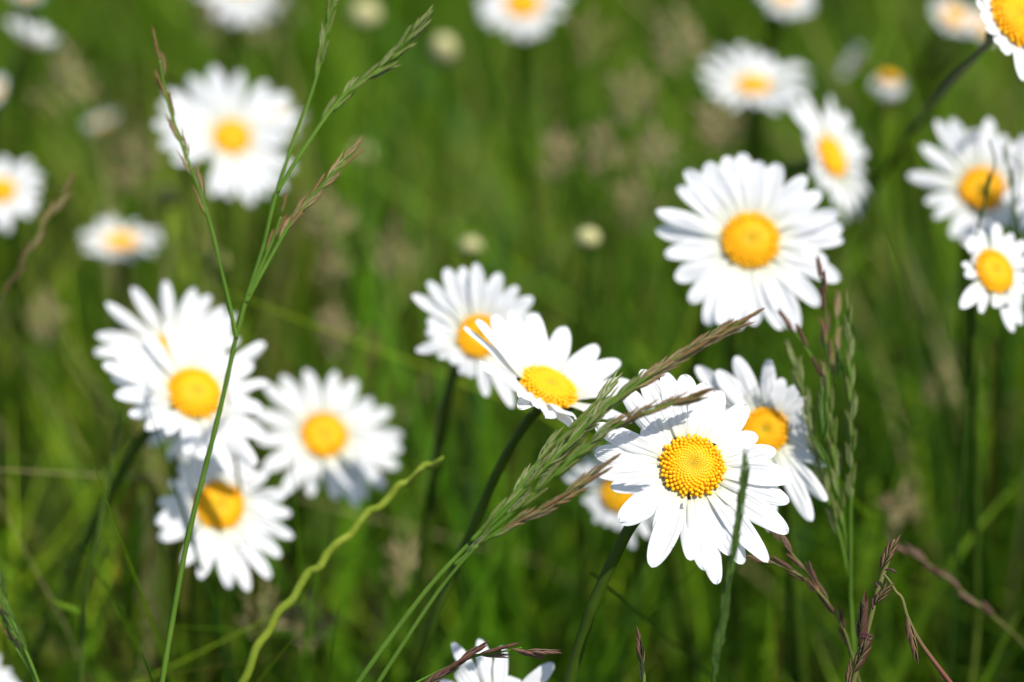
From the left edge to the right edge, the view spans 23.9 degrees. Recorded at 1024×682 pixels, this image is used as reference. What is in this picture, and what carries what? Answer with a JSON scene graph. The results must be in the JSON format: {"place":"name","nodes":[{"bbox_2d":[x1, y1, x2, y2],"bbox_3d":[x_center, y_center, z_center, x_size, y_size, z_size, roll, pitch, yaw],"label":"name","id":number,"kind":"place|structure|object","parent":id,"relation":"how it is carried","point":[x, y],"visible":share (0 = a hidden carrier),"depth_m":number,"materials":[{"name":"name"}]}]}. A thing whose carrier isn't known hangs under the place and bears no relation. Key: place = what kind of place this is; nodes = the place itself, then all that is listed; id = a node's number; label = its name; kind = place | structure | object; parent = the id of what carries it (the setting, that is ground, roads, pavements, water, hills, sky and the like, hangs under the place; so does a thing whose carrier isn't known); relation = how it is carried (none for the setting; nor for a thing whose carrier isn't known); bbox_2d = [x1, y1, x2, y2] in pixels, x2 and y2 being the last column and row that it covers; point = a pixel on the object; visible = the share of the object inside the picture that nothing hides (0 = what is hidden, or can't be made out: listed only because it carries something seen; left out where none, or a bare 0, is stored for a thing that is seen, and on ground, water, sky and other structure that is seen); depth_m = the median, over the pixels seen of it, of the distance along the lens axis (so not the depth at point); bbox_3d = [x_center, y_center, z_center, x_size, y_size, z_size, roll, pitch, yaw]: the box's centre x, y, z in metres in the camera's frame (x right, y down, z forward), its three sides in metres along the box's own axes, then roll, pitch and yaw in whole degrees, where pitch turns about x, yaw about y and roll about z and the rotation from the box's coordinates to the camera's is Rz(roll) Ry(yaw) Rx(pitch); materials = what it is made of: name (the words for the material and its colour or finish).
{"place":"outdoors","nodes":[
{"label":"outdoors","id":0,"kind":"place"},
{"bbox_2d":[0,0,1023,681],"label":"ground","id":1,"kind":"structure","parent":0,"point":[775,543],"depth_m":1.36,"materials":[{"name":"green plant"}]},
{"bbox_2d":[0,77,12,612],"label":"oxeye daisy","id":2,"kind":"object","parent":1,"relation":"on","point":[8,558],"visible":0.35,"depth_m":1.09,"materials":[{"name":"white plant"}]},
{"bbox_2d":[0,665,14,681],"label":"oxeye daisy","id":3,"kind":"object","parent":1,"relation":"on","point":[4,674],"visible":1,"depth_m":0.73,"materials":[{"name":"white plant"}]},
{"bbox_2d":[0,571,39,681],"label":"grass stalk","id":4,"kind":"object","parent":1,"relation":"on","point":[14,642],"depth_m":0.60,"materials":[{"name":"green plant"}]},
{"bbox_2d":[5,0,35,509],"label":"oxeye daisy","id":5,"kind":"object","parent":1,"relation":"on","point":[24,99],"visible":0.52,"depth_m":1.09,"materials":[{"name":"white plant"}]},
{"bbox_2d":[0,156,42,670],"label":"oxeye daisy","id":6,"kind":"object","parent":1,"relation":"on","point":[18,180],"visible":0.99,"depth_m":0.91,"materials":[{"name":"white plant"}]},
{"bbox_2d":[0,18,65,659],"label":"oxeye daisy","id":7,"kind":"object","parent":1,"relation":"on","point":[38,37],"visible":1,"depth_m":0.95,"materials":[{"name":"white plant"}]},
{"bbox_2d":[0,173,75,305],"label":"grass stalk","id":8,"kind":"object","parent":1,"relation":"on","point":[44,220],"depth_m":0.70,"materials":[{"name":"plant"}]},
{"bbox_2d":[25,287,68,681],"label":"grass seed head","id":9,"kind":"object","parent":1,"relation":"on","point":[52,316],"depth_m":0.90},
{"bbox_2d":[27,38,124,438],"bbox_3d":[-0.168,0.091,1.027,0.038,0.451,0.042,0,25,0],"label":"grass seed head","id":10,"kind":"object","parent":1,"relation":"on","point":[75,72],"depth_m":0.94},
{"bbox_2d":[53,409,120,681],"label":"bare stem","id":11,"kind":"object","parent":1,"relation":"on","point":[81,614],"visible":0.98,"depth_m":0.70,"materials":[{"name":"green plant"}]},
{"bbox_2d":[78,217,161,662],"bbox_3d":[-0.153,0.124,1.010,0.037,0.370,0.033,20,31,36],"label":"oxeye daisy","id":12,"kind":"object","parent":1,"relation":"on","point":[110,235],"visible":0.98,"depth_m":0.94,"materials":[{"name":"white plant"}]},
{"bbox_2d":[84,111,173,474],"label":"oxeye daisy","id":13,"kind":"object","parent":1,"relation":"on","point":[138,212],"visible":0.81,"depth_m":1.08,"materials":[{"name":"green plant"}]},
{"bbox_2d":[123,446,144,681],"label":"meadow plant","id":14,"kind":"object","parent":1,"relation":"on","point":[131,598],"visible":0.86,"depth_m":0.82,"materials":[{"name":"green plant"}]},
{"bbox_2d":[108,127,163,532],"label":"grass seed head","id":15,"kind":"object","parent":1,"relation":"on","point":[130,152],"depth_m":0.94},
{"bbox_2d":[109,473,173,681],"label":"meadow plant","id":16,"kind":"object","parent":1,"relation":"on","point":[162,566],"visible":0.87,"depth_m":0.79,"materials":[{"name":"green plant"}]},
{"bbox_2d":[18,321,267,681],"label":"oxeye daisy","id":17,"kind":"object","parent":1,"relation":"on","point":[187,393],"visible":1,"depth_m":0.70,"materials":[{"name":"white plant"}]},
{"bbox_2d":[144,218,178,681],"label":"meadow plant","id":18,"kind":"object","parent":1,"relation":"on","point":[149,571],"visible":0.43,"depth_m":0.88,"materials":[{"name":"green plant"}]},
{"bbox_2d":[150,185,181,316],"bbox_3d":[-0.107,0.119,0.984,0.060,0.400,0.012,-14,28,-27],"label":"daisy bud","id":19,"kind":"object","parent":1,"relation":"on","point":[168,196],"visible":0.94,"depth_m":0.89,"materials":[{"name":"green plant"}]},
{"bbox_2d":[94,281,238,677],"bbox_3d":[-0.125,0.166,0.851,0.043,0.428,0.112,-14,28,-27],"label":"oxeye daisy","id":20,"kind":"object","parent":1,"relation":"on","point":[192,309],"visible":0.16,"depth_m":0.74,"materials":[{"name":"white plant"}]},
{"bbox_2d":[142,391,248,681],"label":"oxeye daisy","id":21,"kind":"object","parent":1,"relation":"on","point":[174,450],"visible":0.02,"depth_m":0.77,"materials":[{"name":"white plant"}]},
{"bbox_2d":[202,570,210,664],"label":"meadow plant","id":22,"kind":"object","parent":1,"relation":"on","point":[202,602],"visible":0.03,"depth_m":0.97,"materials":[{"name":"green plant"}]},
{"bbox_2d":[205,251,239,679],"bbox_3d":[-0.108,0.135,0.972,0.010,0.382,0.037,-2,25,-3],"label":"daisy bud","id":23,"kind":"object","parent":1,"relation":"on","point":[211,263],"visible":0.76,"depth_m":0.88,"materials":[{"name":"green plant"}]},
{"bbox_2d":[155,452,292,681],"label":"oxeye daisy","id":24,"kind":"object","parent":1,"relation":"on","point":[232,527],"visible":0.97,"depth_m":0.72,"materials":[{"name":"white plant"}]},
{"bbox_2d":[153,67,299,354],"bbox_3d":[-0.102,0.101,0.969,0.051,0.446,0.084,0,25,0],"label":"oxeye daisy","id":25,"kind":"object","parent":1,"relation":"on","point":[223,134],"visible":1,"depth_m":0.86,"materials":[{"name":"white plant"}]},
{"bbox_2d":[210,0,283,389],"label":"oxeye daisy","id":26,"kind":"object","parent":1,"relation":"on","point":[230,40],"visible":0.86,"depth_m":1.10,"materials":[{"name":"white plant"}]},
{"bbox_2d":[237,577,290,671],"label":"grass seed head","id":27,"kind":"object","parent":1,"relation":"on","point":[270,609],"depth_m":0.79},
{"bbox_2d":[243,103,301,445],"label":"oxeye daisy","id":28,"kind":"object","parent":1,"relation":"on","point":[262,211],"visible":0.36,"depth_m":0.97,"materials":[{"name":"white plant"}]},
{"bbox_2d":[152,0,433,681],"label":"grass stalk","id":29,"kind":"object","parent":1,"relation":"on","point":[392,55],"depth_m":0.60,"materials":[{"name":"green plant"}]},
{"bbox_2d":[289,589,338,681],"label":"grass seed head","id":30,"kind":"object","parent":1,"relation":"on","point":[315,640],"depth_m":0.79},
{"bbox_2d":[254,370,401,681],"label":"oxeye daisy","id":31,"kind":"object","parent":1,"relation":"on","point":[341,422],"visible":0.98,"depth_m":0.77,"materials":[{"name":"white plant"}]},
{"bbox_2d":[316,243,352,607],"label":"grass seed head","id":32,"kind":"object","parent":1,"relation":"on","point":[335,272],"depth_m":0.94},
{"bbox_2d":[313,300,358,681],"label":"grass seed head","id":33,"kind":"object","parent":1,"relation":"on","point":[339,329],"depth_m":0.92},
{"bbox_2d":[304,182,376,649],"bbox_3d":[-0.060,0.145,0.975,0.055,0.438,0.020,21,32,37],"label":"grass seed head","id":34,"kind":"object","parent":1,"relation":"on","point":[318,225],"depth_m":0.89},
{"bbox_2d":[238,456,443,681],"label":"wavy stem","id":35,"kind":"object","parent":1,"relation":"on","point":[305,576],"visible":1,"depth_m":0.66,"materials":[{"name":"green plant"}]},
{"bbox_2d":[325,1,382,681],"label":"daisy bud","id":36,"kind":"object","parent":1,"relation":"on","point":[367,15],"visible":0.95,"depth_m":1.02,"materials":[{"name":"green plant"}]},
{"bbox_2d":[351,144,395,476],"bbox_3d":[-0.048,0.079,1.120,0.046,0.358,0.010,6,26,12],"label":"daisy bud","id":37,"kind":"object","parent":1,"relation":"on","point":[369,153],"visible":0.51,"depth_m":1.07,"materials":[{"name":"green plant"}]},
{"bbox_2d":[364,506,413,681],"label":"meadow plant","id":38,"kind":"object","parent":1,"relation":"on","point":[373,640],"visible":0.73,"depth_m":0.89,"materials":[{"name":"green plant"}]},
{"bbox_2d":[364,215,419,639],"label":"grass seed head","id":39,"kind":"object","parent":1,"relation":"on","point":[391,264],"depth_m":0.94},
{"bbox_2d":[382,531,432,645],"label":"grass seed head","id":40,"kind":"object","parent":1,"relation":"on","point":[403,566],"depth_m":0.81},
{"bbox_2d":[420,470,428,681],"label":"meadow plant","id":41,"kind":"object","parent":1,"relation":"on","point":[423,628],"visible":0.21,"depth_m":0.85,"materials":[{"name":"green plant"}]},
{"bbox_2d":[427,34,458,598],"bbox_3d":[-0.037,0.070,1.052,0.012,0.433,0.046,-16,30,-31],"label":"daisy bud","id":42,"kind":"object","parent":1,"relation":"on","point":[443,52],"visible":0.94,"depth_m":0.96,"materials":[{"name":"green plant"}]},
{"bbox_2d":[426,492,476,679],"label":"meadow plant","id":43,"kind":"object","parent":1,"relation":"on","point":[433,644],"visible":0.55,"depth_m":0.85,"materials":[{"name":"green plant"}]},
{"bbox_2d":[458,237,482,632],"bbox_3d":[-0.023,0.139,0.948,0.030,0.394,0.009,18,31,34],"label":"daisy bud","id":44,"kind":"object","parent":1,"relation":"on","point":[468,245],"visible":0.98,"depth_m":0.89,"materials":[{"name":"green plant"}]},
{"bbox_2d":[405,262,539,681],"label":"oxeye daisy","id":45,"kind":"object","parent":1,"relation":"on","point":[467,299],"visible":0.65,"depth_m":0.71,"materials":[{"name":"white plant"}]},
{"bbox_2d":[440,226,507,678],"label":"meadow plant","id":46,"kind":"object","parent":1,"relation":"on","point":[475,416],"visible":0.25,"depth_m":1.01,"materials":[{"name":"green plant"}]},
{"bbox_2d":[416,641,561,681],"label":"grass stalk","id":47,"kind":"object","parent":1,"relation":"on","point":[489,653],"depth_m":0.62,"materials":[{"name":"plant"}]},
{"bbox_2d":[440,638,553,681],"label":"oxeye daisy","id":48,"kind":"object","parent":1,"relation":"on","point":[486,669],"visible":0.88,"depth_m":0.65,"materials":[{"name":"white plant"}]},
{"bbox_2d":[410,309,629,681],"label":"oxeye daisy","id":49,"kind":"object","parent":1,"relation":"on","point":[550,381],"visible":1,"depth_m":0.66,"materials":[{"name":"white plant"}]},
{"bbox_2d":[478,0,563,656],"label":"oxeye daisy","id":50,"kind":"object","parent":1,"relation":"on","point":[524,19],"visible":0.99,"depth_m":1.04,"materials":[{"name":"white plant"}]},
{"bbox_2d":[503,567,555,681],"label":"meadow plant","id":51,"kind":"object","parent":1,"relation":"on","point":[539,645],"visible":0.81,"depth_m":0.80,"materials":[{"name":"green plant"}]},
{"bbox_2d":[538,121,577,615],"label":"grass seed head","id":52,"kind":"object","parent":1,"relation":"on","point":[560,152],"depth_m":0.89},
{"bbox_2d":[356,307,764,681],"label":"grass stalk","id":53,"kind":"object","parent":1,"relation":"on","point":[595,412],"depth_m":0.60,"materials":[{"name":"green plant"}]},
{"bbox_2d":[575,228,601,656],"bbox_3d":[0.028,0.147,0.915,0.012,0.409,0.010,0,25,0],"label":"daisy bud","id":54,"kind":"object","parent":1,"relation":"on","point":[587,239],"visible":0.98,"depth_m":0.84,"materials":[{"name":"green plant"}]},
{"bbox_2d":[561,2,621,493],"bbox_3d":[0.029,0.093,0.979,0.023,0.468,0.044,5,25,10],"label":"grass seed head","id":55,"kind":"object","parent":1,"relation":"on","point":[585,45],"depth_m":0.89},
{"bbox_2d":[570,117,626,649],"bbox_3d":[0.032,0.127,0.973,0.018,0.449,0.052,4,25,9],"label":"grass seed head","id":56,"kind":"object","parent":1,"relation":"on","point":[597,160],"depth_m":0.89},
{"bbox_2d":[592,60,660,492],"bbox_3d":[0.043,0.094,0.997,0.027,0.429,0.045,6,26,12],"label":"grass seed head","id":57,"kind":"object","parent":1,"relation":"on","point":[620,115],"depth_m":0.92},
{"bbox_2d":[564,443,697,681],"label":"oxeye daisy","id":58,"kind":"object","parent":1,"relation":"on","point":[606,503],"visible":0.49,"depth_m":0.74,"materials":[{"name":"white plant"}]},
{"bbox_2d":[609,168,670,664],"bbox_3d":[0.057,0.121,1.009,0.050,0.402,0.020,17,30,33],"label":"grass seed head","id":59,"kind":"object","parent":1,"relation":"on","point":[647,214],"depth_m":0.94},
{"bbox_2d":[636,628,645,681],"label":"grass stalk","id":60,"kind":"object","parent":1,"relation":"on","point":[640,652],"depth_m":0.62,"materials":[{"name":"plant"}]},
{"bbox_2d":[631,117,678,678],"bbox_3d":[0.054,0.133,0.975,0.019,0.460,0.055,0,25,0],"label":"grass seed head","id":61,"kind":"object","parent":1,"relation":"on","point":[655,156],"depth_m":0.90},
{"bbox_2d":[563,369,792,681],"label":"oxeye daisy","id":62,"kind":"object","parent":1,"relation":"on","point":[667,461],"visible":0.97,"depth_m":0.62,"materials":[{"name":"white plant"}]},
{"bbox_2d":[647,2,726,406],"bbox_3d":[0.073,0.088,1.021,0.031,0.469,0.056,-17,30,-32],"label":"grass seed head","id":63,"kind":"object","parent":1,"relation":"on","point":[694,48],"depth_m":0.94},
{"bbox_2d":[689,328,710,676],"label":"meadow plant","id":64,"kind":"object","parent":1,"relation":"on","point":[705,595],"visible":0.16,"depth_m":0.96,"materials":[{"name":"green plant"}]},
{"bbox_2d":[691,98,746,155],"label":"grass seed head","id":65,"kind":"object","parent":1,"relation":"on","point":[731,125],"depth_m":0.88},
{"bbox_2d":[711,448,749,681],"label":"grass stalk","id":66,"kind":"object","parent":1,"relation":"on","point":[736,536],"depth_m":0.59,"materials":[{"name":"green plant"}]},
{"bbox_2d":[626,93,869,679],"bbox_3d":[0.076,0.115,0.925,0.119,0.459,0.040,22,33,39],"label":"oxeye daisy","id":67,"kind":"object","parent":1,"relation":"on","point":[832,159],"visible":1,"depth_m":0.80,"materials":[{"name":"white plant"}]},
{"bbox_2d":[656,153,843,681],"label":"oxeye daisy","id":68,"kind":"object","parent":1,"relation":"on","point":[756,239],"visible":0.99,"depth_m":0.70,"materials":[{"name":"white plant"}]},
{"bbox_2d":[699,44,810,664],"bbox_3d":[0.091,0.087,1.012,0.042,0.435,0.070,0,25,0],"label":"oxeye daisy","id":69,"kind":"object","parent":1,"relation":"on","point":[762,75],"visible":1,"depth_m":0.91,"materials":[{"name":"white plant"}]},
{"bbox_2d":[695,356,827,681],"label":"oxeye daisy","id":70,"kind":"object","parent":1,"relation":"on","point":[776,421],"visible":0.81,"depth_m":0.67,"materials":[{"name":"white plant"}]},
{"bbox_2d":[759,0,813,599],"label":"oxeye daisy","id":71,"kind":"object","parent":1,"relation":"on","point":[779,9],"visible":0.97,"depth_m":1.03,"materials":[{"name":"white plant"}]},
{"bbox_2d":[746,530,860,681],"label":"grass stalk","id":72,"kind":"object","parent":1,"relation":"on","point":[812,585],"depth_m":0.64,"materials":[{"name":"plant"}]},
{"bbox_2d":[727,225,886,674],"bbox_3d":[0.103,0.146,0.988,0.072,0.418,0.009,3,25,6],"label":"grass stalk","id":73,"kind":"object","parent":1,"relation":"on","point":[812,381],"visible":0.37,"depth_m":0.92,"materials":[{"name":"green plant"}]},
{"bbox_2d":[776,254,857,681],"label":"grass stalk","id":74,"kind":"object","parent":1,"relation":"on","point":[826,420],"depth_m":0.66,"materials":[{"name":"green plant"}]},
{"bbox_2d":[742,0,895,681],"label":"meadow plant","id":75,"kind":"object","parent":1,"relation":"on","point":[805,326],"visible":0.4,"depth_m":0.97,"materials":[{"name":"green plant"}]},
{"bbox_2d":[846,72,906,625],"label":"oxeye daisy","id":76,"kind":"object","parent":1,"relation":"on","point":[886,83],"visible":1,"depth_m":0.99,"materials":[{"name":"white plant"}]},
{"bbox_2d":[849,383,906,667],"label":"meadow plant","id":77,"kind":"object","parent":1,"relation":"on","point":[863,578],"visible":0.73,"depth_m":0.86,"materials":[{"name":"green plant"}]},
{"bbox_2d":[743,0,1023,580],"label":"oxeye daisy","id":78,"kind":"object","parent":1,"relation":"on","point":[1003,20],"visible":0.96,"depth_m":0.67,"materials":[{"name":"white plant"}]},
{"bbox_2d":[838,44,943,659],"bbox_3d":[0.174,0.065,1.084,0.077,0.414,0.016,0,25,0],"label":"oxeye daisy","id":79,"kind":"object","parent":1,"relation":"on","point":[901,99],"visible":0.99,"depth_m":1.03,"materials":[{"name":"green plant"}]},
{"bbox_2d":[845,534,951,681],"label":"grass stalk","id":80,"kind":"object","parent":1,"relation":"on","point":[864,621],"depth_m":0.62,"materials":[{"name":"plant"}]},
{"bbox_2d":[878,481,920,681],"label":"grass seed head","id":81,"kind":"object","parent":1,"relation":"on","point":[893,502],"depth_m":0.79},
{"bbox_2d":[872,0,980,662],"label":"oxeye daisy","id":82,"kind":"object","parent":1,"relation":"on","point":[952,16],"visible":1,"depth_m":1.03,"materials":[{"name":"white plant"}]},
{"bbox_2d":[892,7,986,635],"bbox_3d":[0.185,0.050,1.103,0.022,0.426,0.053,-10,27,-20],"label":"oxeye daisy","id":83,"kind":"object","parent":1,"relation":"on","point":[964,44],"visible":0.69,"depth_m":1.05,"materials":[{"name":"green plant"}]},
{"bbox_2d":[923,346,979,677],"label":"grass seed head","id":84,"kind":"object","parent":1,"relation":"on","point":[955,393],"depth_m":0.89},
{"bbox_2d":[887,539,1023,647],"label":"grass stalk","id":85,"kind":"object","parent":1,"relation":"on","point":[945,575],"depth_m":0.70,"materials":[{"name":"brown plant"}]},
{"bbox_2d":[888,477,1023,681],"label":"meadow plant","id":86,"kind":"object","parent":1,"relation":"on","point":[906,653],"visible":0.83,"depth_m":0.79,"materials":[{"name":"green plant"}]},
{"bbox_2d":[907,118,1023,681],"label":"oxeye daisy","id":87,"kind":"object","parent":1,"relation":"on","point":[970,152],"visible":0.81,"depth_m":0.77,"materials":[{"name":"white plant"}]},
{"bbox_2d":[947,139,995,677],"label":"grass stalk","id":88,"kind":"object","parent":1,"relation":"on","point":[987,185],"depth_m":0.71,"materials":[{"name":"green plant"}]},
{"bbox_2d":[970,611,980,681],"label":"meadow plant","id":89,"kind":"object","parent":1,"relation":"on","point":[973,669],"visible":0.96,"depth_m":0.74,"materials":[{"name":"green plant"}]},
{"bbox_2d":[959,223,1023,681],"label":"oxeye daisy","id":90,"kind":"object","parent":1,"relation":"on","point":[995,273],"visible":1,"depth_m":0.69,"materials":[{"name":"white plant"}]},
{"bbox_2d":[982,605,1023,681],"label":"meadow plant","id":91,"kind":"object","parent":1,"relation":"on","point":[988,672],"visible":0.96,"depth_m":0.74,"materials":[{"name":"green plant"}]},
{"bbox_2d":[998,134,1023,214],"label":"oxeye daisy","id":92,"kind":"object","parent":1,"relation":"on","point":[1013,162],"visible":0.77,"depth_m":0.75,"materials":[{"name":"white plant"}]},
{"bbox_2d":[1002,142,1023,256],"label":"grass stalk","id":93,"kind":"object","parent":1,"relation":"on","point":[1011,178],"depth_m":0.70,"materials":[{"name":"green plant"}]}
]}

